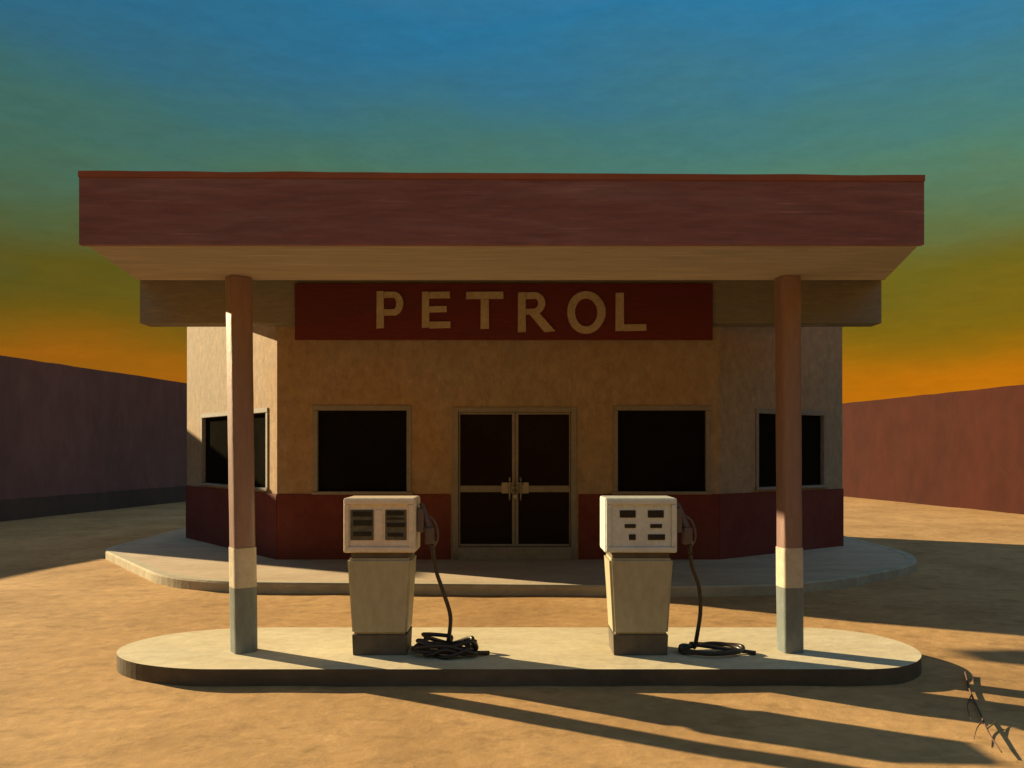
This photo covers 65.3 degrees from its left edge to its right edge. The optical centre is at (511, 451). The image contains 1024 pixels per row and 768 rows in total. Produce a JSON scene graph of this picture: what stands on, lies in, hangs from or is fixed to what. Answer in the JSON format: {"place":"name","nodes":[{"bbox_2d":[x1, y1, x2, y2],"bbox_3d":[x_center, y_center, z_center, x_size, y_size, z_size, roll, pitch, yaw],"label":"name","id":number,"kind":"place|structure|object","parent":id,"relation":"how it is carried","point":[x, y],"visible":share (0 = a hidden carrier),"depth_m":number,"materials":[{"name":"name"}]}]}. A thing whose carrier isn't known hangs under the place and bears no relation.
{"place":"outdoors","nodes":[
{"label":"outdoors","id":0,"kind":"place"},
{"bbox_2d":[116,530,905,583],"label":"pavement","id":1,"kind":"structure","parent":0,"point":[179,553],"depth_m":11.63,"materials":[{"name":"concrete"}]},
{"bbox_2d":[140,280,880,559],"bbox_3d":[-0.218,-0.525,14.820,12.209,4.510,5.560,0,0,0],"label":"petrol station","id":2,"kind":"object","parent":1,"relation":"on","point":[509,449],"visible":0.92,"depth_m":12.40,"materials":[{"name":"beige paint"}]},
{"bbox_2d":[199,407,268,490],"bbox_3d":[-4.808,-0.029,13.779,0.120,1.324,3.016,0,0,-41],"label":"window","id":3,"kind":"structure","parent":2,"relation":"in","point":[214,429],"depth_m":14.23,"materials":[{"name":"black glass"}]},
{"bbox_2d":[311,405,412,494],"bbox_3d":[-2.323,-0.019,12.415,1.568,1.384,0.120,0,0,0],"label":"window","id":4,"kind":"structure","parent":2,"relation":"in","point":[358,449],"depth_m":12.46,"materials":[{"name":"black glass"}]},
{"bbox_2d":[459,412,514,545],"bbox_3d":[-0.391,0.437,12.398,0.873,2.076,0.144,0,0,0],"label":"door","id":5,"kind":"structure","parent":2,"relation":"in","point":[486,440],"depth_m":12.44,"materials":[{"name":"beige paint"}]},
{"bbox_2d":[78,170,924,279],"bbox_3d":[-0.020,-2.157,8.815,11.176,1.426,6.466,0,0,0],"label":"canopy","id":6,"kind":"object","parent":2,"relation":"attached to","point":[198,225],"visible":1,"depth_m":5.59,"materials":[{"name":"red paint"}]},
{"bbox_2d":[295,283,712,339],"bbox_3d":[-0.124,-2.093,11.998,6.272,0.847,0.079,0,0,0],"label":"station sign","id":7,"kind":"object","parent":2,"relation":"attached to","point":[503,311],"visible":1,"depth_m":11.98,"materials":[{"name":"red paint"}]},
{"bbox_2d":[515,412,570,545],"bbox_3d":[0.482,0.437,12.398,0.857,2.076,0.144,0,0,0],"label":"door","id":8,"kind":"structure","parent":2,"relation":"in","point":[542,440],"depth_m":12.44,"materials":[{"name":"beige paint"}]},
{"bbox_2d":[612,405,711,494],"bbox_3d":[2.323,-0.019,12.415,1.551,1.384,0.120,0,0,0],"label":"window","id":9,"kind":"structure","parent":2,"relation":"in","point":[658,449],"depth_m":12.46,"materials":[{"name":"black glass"}]},
{"bbox_2d":[754,408,827,490],"bbox_3d":[4.681,-0.029,13.412,1.903,1.324,0.120,0,0,-34],"label":"window","id":10,"kind":"structure","parent":2,"relation":"in","point":[813,425],"depth_m":13.66,"materials":[{"name":"black glass"}]},
{"bbox_2d":[0,496,1023,767],"bbox_3d":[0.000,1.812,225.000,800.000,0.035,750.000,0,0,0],"label":"ground","id":11,"kind":"structure","parent":0,"point":[78,610],"depth_m":5.97,"materials":[{"name":"beige sand"}]},
{"bbox_2d":[0,355,186,521],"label":"boundary wall","id":12,"kind":"structure","parent":11,"relation":"on","point":[73,440],"depth_m":23.64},
{"bbox_2d":[105,528,916,596],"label":"kerb","id":13,"kind":"structure","parent":11,"relation":"on","point":[907,566],"depth_m":10.17,"materials":[{"name":"concrete"}]},
{"bbox_2d":[116,627,921,686],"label":"pump island","id":14,"kind":"structure","parent":11,"relation":"on","point":[517,656],"depth_m":6.38,"materials":[{"name":"concrete"}]},
{"bbox_2d":[225,275,257,653],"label":"canopy column","id":15,"kind":"structure","parent":14,"relation":"on","point":[241,487],"depth_m":6.64,"materials":[{"name":"brown paint"}]},
{"bbox_2d":[344,496,489,659],"bbox_3d":[-0.783,1.034,6.675,1.203,1.298,0.529,0,0,0],"label":"fuel pump","id":16,"kind":"object","parent":14,"relation":"on","point":[381,539],"visible":1,"depth_m":6.55,"materials":[{"name":"metal"}]},
{"bbox_2d":[600,496,755,655],"bbox_3d":[1.388,1.032,6.704,1.254,1.295,0.471,0,0,0],"label":"fuel pump","id":17,"kind":"object","parent":14,"relation":"on","point":[638,539],"visible":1,"depth_m":6.55,"materials":[{"name":"metal"}]},
{"bbox_2d":[774,276,803,653],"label":"canopy column","id":18,"kind":"structure","parent":14,"relation":"on","point":[789,589],"depth_m":6.64,"materials":[{"name":"brown paint"}]},
{"bbox_2d":[842,385,1023,513],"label":"boundary wall","id":19,"kind":"structure","parent":11,"relation":"on","point":[961,449],"depth_m":26.37,"materials":[{"name":"red reddish-brown painted plaster"}]},
{"bbox_2d":[964,671,1001,752],"bbox_3d":[3.269,1.783,5.581,0.168,0.025,1.866,0,0,27],"label":"dry branch","id":20,"kind":"object","parent":11,"relation":"on","point":[971,695],"visible":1,"depth_m":5.40,"materials":[{"name":"brown plant"}]},
{"bbox_2d":[0,0,1023,402],"label":"sky","id":21,"kind":"structure","parent":0,"point":[934,89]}
]}

